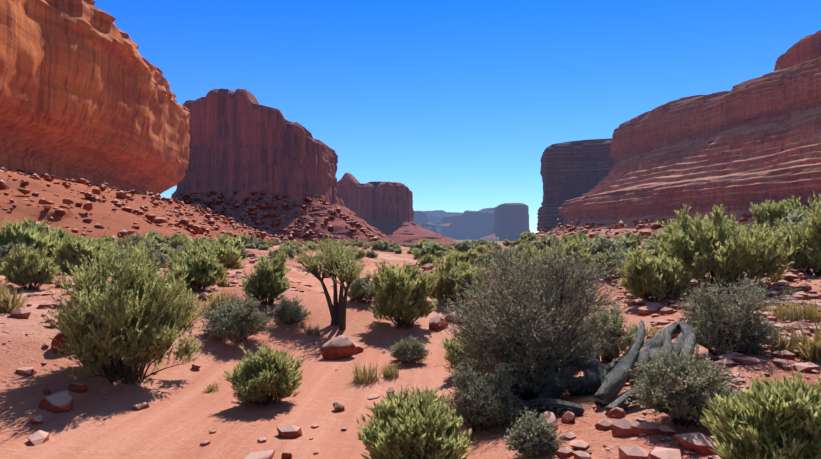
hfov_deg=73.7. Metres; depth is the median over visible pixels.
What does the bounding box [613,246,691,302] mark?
green shrub
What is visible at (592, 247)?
valley shrub
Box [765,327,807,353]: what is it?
scattered grass
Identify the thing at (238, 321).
sage shrub
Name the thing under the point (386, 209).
butte
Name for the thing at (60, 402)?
rock
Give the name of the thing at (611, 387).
dead limb
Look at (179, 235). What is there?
valley shrub
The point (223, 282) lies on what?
scattered grass
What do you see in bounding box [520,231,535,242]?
valley shrub
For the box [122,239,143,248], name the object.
valley shrub
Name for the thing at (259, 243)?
valley shrub
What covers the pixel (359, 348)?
rock
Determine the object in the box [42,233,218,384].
big green shrub
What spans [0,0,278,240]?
cliff
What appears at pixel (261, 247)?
valley shrub
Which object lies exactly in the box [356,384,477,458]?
green shrub
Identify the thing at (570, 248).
green shrub
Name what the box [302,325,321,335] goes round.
grass tuft
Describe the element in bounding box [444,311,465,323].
rock
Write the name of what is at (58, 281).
scattered grass
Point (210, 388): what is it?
grass tuft
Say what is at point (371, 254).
valley shrub
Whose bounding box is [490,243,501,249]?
valley shrub
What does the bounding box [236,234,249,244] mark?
valley shrub
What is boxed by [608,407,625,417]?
rock
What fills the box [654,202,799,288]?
green shrub
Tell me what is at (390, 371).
grass tuft
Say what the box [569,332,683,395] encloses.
dead wood log
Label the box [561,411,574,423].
rock
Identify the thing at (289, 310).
sage shrub
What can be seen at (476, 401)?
sage shrub
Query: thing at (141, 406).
rock
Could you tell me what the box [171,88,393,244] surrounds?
butte
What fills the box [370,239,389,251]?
valley shrub
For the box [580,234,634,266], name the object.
valley shrub
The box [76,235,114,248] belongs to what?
valley shrub
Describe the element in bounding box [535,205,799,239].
mesa boulders
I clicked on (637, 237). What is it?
valley shrub
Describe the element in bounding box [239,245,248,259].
valley shrub
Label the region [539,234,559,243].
valley shrub
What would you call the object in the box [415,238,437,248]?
valley shrub
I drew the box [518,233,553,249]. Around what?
valley shrub
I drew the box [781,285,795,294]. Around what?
scattered grass
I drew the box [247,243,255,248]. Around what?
valley shrub
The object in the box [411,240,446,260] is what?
valley shrub
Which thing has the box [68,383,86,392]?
rock
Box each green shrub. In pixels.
[0,243,61,289]
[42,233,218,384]
[163,245,226,290]
[240,250,290,305]
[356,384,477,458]
[365,258,440,329]
[428,251,491,305]
[440,328,497,377]
[509,237,593,284]
[589,248,628,276]
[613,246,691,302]
[651,221,694,242]
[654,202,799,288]
[699,367,820,458]
[749,195,806,235]
[771,191,820,276]
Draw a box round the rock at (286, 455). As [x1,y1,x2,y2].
[281,451,291,458]
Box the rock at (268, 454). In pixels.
[244,450,274,458]
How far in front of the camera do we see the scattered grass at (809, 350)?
5.04 m
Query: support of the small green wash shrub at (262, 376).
on the terrain at (183, 415)
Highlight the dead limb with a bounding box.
[593,320,645,407]
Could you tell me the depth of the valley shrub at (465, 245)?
53.30 m
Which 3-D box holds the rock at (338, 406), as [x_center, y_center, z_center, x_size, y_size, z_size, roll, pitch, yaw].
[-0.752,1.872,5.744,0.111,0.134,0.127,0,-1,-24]
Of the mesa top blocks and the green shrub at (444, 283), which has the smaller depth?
the green shrub at (444, 283)
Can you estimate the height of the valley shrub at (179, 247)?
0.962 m
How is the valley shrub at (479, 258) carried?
on the terrain at (183, 415)
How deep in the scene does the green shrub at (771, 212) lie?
24.04 m
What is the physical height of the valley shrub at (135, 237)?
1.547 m
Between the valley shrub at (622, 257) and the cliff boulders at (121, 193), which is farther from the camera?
the cliff boulders at (121, 193)
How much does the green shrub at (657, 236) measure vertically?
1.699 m
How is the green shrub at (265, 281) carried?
on the terrain at (183, 415)
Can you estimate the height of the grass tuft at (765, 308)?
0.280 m
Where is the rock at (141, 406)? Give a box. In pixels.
[132,402,149,410]
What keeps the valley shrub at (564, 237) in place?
on the terrain at (183, 415)
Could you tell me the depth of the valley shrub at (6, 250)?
17.43 m
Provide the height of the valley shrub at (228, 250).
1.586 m
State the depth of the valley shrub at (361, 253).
45.29 m
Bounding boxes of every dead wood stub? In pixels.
[583,343,598,391]
[659,327,671,359]
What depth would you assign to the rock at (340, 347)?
8.34 m
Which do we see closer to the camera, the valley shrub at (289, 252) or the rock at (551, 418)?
the rock at (551, 418)
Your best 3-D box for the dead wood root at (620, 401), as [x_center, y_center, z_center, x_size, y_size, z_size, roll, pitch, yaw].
[1.768,1.283,4.191,0.664,0.271,0.154,0,-1,-21]
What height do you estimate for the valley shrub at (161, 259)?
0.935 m
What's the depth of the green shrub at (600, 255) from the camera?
14.44 m
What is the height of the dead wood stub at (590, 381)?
0.292 m
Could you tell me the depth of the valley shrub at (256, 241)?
52.20 m
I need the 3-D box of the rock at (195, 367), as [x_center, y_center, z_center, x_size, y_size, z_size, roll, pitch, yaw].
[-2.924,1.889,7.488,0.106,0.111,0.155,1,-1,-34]
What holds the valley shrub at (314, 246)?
on the terrain at (183, 415)
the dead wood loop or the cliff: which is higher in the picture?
the cliff
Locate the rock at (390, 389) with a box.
[387,387,393,393]
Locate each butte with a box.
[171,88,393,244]
[337,173,457,245]
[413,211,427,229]
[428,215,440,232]
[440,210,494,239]
[478,203,529,240]
[479,207,494,211]
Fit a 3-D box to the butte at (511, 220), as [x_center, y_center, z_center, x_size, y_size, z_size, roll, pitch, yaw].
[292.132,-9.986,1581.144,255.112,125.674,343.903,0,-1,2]
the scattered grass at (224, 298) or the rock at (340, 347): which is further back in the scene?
the scattered grass at (224, 298)
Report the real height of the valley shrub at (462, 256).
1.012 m
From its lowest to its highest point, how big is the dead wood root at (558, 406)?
0.331 m
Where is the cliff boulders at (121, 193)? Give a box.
[0,166,289,242]
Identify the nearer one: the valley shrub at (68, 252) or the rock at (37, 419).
the rock at (37, 419)
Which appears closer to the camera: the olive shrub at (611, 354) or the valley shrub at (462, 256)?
the olive shrub at (611, 354)
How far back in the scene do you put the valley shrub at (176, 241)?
41.97 m
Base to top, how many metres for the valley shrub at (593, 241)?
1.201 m
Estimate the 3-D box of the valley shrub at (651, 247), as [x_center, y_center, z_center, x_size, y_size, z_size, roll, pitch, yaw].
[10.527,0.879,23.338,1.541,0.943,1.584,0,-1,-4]
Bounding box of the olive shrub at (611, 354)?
[576,299,648,362]
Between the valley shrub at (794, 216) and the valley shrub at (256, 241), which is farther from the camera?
the valley shrub at (256, 241)
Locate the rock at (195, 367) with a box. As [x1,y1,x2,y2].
[192,364,200,369]
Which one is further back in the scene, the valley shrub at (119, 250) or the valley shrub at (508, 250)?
the valley shrub at (119, 250)
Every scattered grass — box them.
[0,277,24,292]
[0,285,39,313]
[1,286,12,296]
[55,279,63,286]
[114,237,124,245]
[176,306,203,327]
[201,289,243,310]
[216,276,238,286]
[266,249,277,255]
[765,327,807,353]
[768,272,786,281]
[776,319,820,362]
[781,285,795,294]
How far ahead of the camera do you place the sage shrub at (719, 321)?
5.47 m
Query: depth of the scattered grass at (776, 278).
12.44 m
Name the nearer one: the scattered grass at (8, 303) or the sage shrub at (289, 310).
the scattered grass at (8, 303)
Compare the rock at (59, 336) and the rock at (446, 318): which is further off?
the rock at (446, 318)
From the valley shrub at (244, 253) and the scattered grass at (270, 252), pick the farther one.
the scattered grass at (270, 252)
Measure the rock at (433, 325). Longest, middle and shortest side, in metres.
0.453 x 0.322 x 0.317 m
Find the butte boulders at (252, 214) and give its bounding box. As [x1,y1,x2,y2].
[174,191,378,242]
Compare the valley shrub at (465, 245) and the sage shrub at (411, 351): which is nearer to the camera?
the sage shrub at (411, 351)
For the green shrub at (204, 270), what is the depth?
11.13 m
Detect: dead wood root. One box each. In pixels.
[508,399,583,422]
[536,357,609,411]
[604,385,641,412]
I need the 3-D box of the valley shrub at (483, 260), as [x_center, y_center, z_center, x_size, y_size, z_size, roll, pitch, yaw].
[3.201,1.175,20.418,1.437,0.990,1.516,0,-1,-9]
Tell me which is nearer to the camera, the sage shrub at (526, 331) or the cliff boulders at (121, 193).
the sage shrub at (526, 331)
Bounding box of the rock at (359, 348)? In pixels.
[352,341,363,353]
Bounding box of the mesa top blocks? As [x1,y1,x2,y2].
[774,30,820,70]
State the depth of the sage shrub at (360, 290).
11.53 m
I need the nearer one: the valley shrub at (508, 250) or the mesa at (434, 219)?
the valley shrub at (508, 250)
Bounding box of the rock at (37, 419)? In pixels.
[29,415,43,423]
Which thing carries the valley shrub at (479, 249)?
on the terrain at (183, 415)
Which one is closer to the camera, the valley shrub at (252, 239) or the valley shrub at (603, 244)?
the valley shrub at (603, 244)
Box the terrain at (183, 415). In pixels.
[0,239,820,458]
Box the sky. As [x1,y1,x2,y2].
[93,0,820,232]
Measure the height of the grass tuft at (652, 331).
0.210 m
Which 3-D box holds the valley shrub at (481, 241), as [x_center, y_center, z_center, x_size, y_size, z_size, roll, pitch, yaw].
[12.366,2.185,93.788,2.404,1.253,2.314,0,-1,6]
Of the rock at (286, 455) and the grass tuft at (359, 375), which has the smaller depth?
the rock at (286, 455)
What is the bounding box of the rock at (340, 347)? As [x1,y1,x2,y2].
[321,335,356,359]
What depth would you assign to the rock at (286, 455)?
4.35 m
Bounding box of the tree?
[287,234,369,329]
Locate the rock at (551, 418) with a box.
[539,411,557,430]
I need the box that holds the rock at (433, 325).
[429,315,447,329]
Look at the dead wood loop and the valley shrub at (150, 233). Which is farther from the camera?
the valley shrub at (150, 233)
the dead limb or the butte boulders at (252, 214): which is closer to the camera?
the dead limb
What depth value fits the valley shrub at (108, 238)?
67.51 m
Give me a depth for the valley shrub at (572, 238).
33.69 m
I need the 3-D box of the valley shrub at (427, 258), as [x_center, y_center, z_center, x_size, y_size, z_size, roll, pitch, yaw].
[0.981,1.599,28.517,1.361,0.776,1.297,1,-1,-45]
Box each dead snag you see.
[530,313,555,399]
[542,297,591,370]
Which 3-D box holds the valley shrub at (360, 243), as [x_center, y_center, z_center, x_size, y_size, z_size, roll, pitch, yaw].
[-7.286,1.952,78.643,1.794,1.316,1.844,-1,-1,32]
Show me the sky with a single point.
(459, 104)
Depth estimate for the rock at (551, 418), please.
4.14 m
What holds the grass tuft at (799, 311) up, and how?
on the terrain at (183, 415)
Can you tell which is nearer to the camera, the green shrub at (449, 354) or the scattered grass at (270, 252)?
the green shrub at (449, 354)
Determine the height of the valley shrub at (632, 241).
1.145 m
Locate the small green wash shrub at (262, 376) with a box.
[222,344,305,405]
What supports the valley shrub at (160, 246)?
on the terrain at (183, 415)
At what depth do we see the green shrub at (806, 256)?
13.28 m
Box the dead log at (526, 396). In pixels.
[504,376,594,403]
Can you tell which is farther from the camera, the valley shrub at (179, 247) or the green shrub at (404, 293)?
the valley shrub at (179, 247)
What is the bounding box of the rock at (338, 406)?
[333,401,344,411]
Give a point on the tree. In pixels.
(338, 263)
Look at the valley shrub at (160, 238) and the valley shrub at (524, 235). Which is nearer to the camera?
the valley shrub at (160, 238)
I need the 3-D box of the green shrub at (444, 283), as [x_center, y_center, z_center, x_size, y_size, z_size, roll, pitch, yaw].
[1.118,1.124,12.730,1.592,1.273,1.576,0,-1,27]
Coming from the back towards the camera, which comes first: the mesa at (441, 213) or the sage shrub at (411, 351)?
the mesa at (441, 213)
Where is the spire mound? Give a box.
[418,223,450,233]
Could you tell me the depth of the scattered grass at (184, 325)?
9.03 m
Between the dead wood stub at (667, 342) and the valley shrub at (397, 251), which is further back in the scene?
the valley shrub at (397, 251)
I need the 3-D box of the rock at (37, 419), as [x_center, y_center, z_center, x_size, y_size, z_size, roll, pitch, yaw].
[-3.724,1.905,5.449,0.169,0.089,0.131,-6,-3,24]
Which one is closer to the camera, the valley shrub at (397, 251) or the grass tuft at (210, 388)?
the grass tuft at (210, 388)
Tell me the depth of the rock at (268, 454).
4.25 m
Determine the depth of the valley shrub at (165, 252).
26.61 m
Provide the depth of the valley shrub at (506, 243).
78.31 m
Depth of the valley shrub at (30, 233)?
18.62 m
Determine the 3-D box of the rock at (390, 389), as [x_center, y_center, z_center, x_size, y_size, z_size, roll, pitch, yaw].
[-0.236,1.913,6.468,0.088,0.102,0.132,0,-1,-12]
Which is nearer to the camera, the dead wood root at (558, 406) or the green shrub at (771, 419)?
the green shrub at (771, 419)
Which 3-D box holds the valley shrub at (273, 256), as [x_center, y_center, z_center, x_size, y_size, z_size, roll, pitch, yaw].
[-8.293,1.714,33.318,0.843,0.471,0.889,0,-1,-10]
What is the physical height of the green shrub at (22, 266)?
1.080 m
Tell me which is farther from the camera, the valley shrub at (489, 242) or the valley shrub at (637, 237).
the valley shrub at (489, 242)
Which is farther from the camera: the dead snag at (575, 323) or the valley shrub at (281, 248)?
the valley shrub at (281, 248)
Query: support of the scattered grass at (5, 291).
on the terrain at (183, 415)
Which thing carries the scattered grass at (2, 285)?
on the terrain at (183, 415)
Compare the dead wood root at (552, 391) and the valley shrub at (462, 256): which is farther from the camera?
the valley shrub at (462, 256)
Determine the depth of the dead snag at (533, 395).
5.30 m
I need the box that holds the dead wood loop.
[629,320,696,380]
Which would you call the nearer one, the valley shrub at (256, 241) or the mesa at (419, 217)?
the valley shrub at (256, 241)
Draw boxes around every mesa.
[424,210,461,217]
[536,57,820,239]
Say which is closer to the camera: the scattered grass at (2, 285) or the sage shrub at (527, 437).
the sage shrub at (527, 437)
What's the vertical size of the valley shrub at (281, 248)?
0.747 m
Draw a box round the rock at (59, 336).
[51,332,73,353]
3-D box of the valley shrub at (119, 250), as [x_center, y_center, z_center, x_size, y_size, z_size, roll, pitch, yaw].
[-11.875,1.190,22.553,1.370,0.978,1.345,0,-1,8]
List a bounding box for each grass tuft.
[203,381,219,391]
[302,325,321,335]
[345,361,386,383]
[377,361,402,378]
[644,323,664,336]
[753,302,775,311]
[769,295,820,321]
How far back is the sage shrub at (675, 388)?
3.58 m
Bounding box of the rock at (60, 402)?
[38,390,72,412]
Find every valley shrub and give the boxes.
[0,216,79,259]
[0,242,32,270]
[48,235,118,273]
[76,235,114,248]
[100,235,116,241]
[117,247,131,259]
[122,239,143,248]
[124,232,147,241]
[124,247,167,270]
[136,240,174,251]
[142,230,162,243]
[148,234,165,243]
[158,247,168,255]
[167,236,187,249]
[169,233,189,240]
[173,245,183,254]
[175,232,245,270]
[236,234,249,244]
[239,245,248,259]
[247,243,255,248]
[249,234,255,242]
[254,239,271,248]
[255,239,267,248]
[258,244,268,249]
[268,254,279,259]
[278,246,290,250]
[278,248,296,256]
[307,243,318,250]
[352,239,366,246]
[354,248,365,259]
[365,250,377,257]
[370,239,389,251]
[394,248,401,253]
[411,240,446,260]
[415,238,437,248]
[419,253,439,264]
[445,248,477,266]
[453,238,474,252]
[473,250,498,266]
[474,244,493,253]
[477,239,487,244]
[479,249,503,268]
[484,240,498,245]
[489,246,523,275]
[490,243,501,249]
[503,239,511,245]
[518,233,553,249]
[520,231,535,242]
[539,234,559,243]
[560,230,591,244]
[564,233,586,244]
[565,239,597,245]
[579,244,594,265]
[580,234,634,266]
[614,231,644,245]
[615,254,632,261]
[616,236,637,250]
[640,240,669,258]
[709,219,749,237]
[768,208,809,234]
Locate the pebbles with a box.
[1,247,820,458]
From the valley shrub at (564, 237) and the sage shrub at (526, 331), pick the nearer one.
the sage shrub at (526, 331)
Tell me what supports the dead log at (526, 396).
on the terrain at (183, 415)
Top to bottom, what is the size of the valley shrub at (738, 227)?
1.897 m
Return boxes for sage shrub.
[198,292,277,341]
[270,294,312,325]
[343,272,377,302]
[387,336,431,365]
[433,219,640,398]
[439,358,525,431]
[502,406,565,458]
[624,341,746,428]
[676,270,794,355]

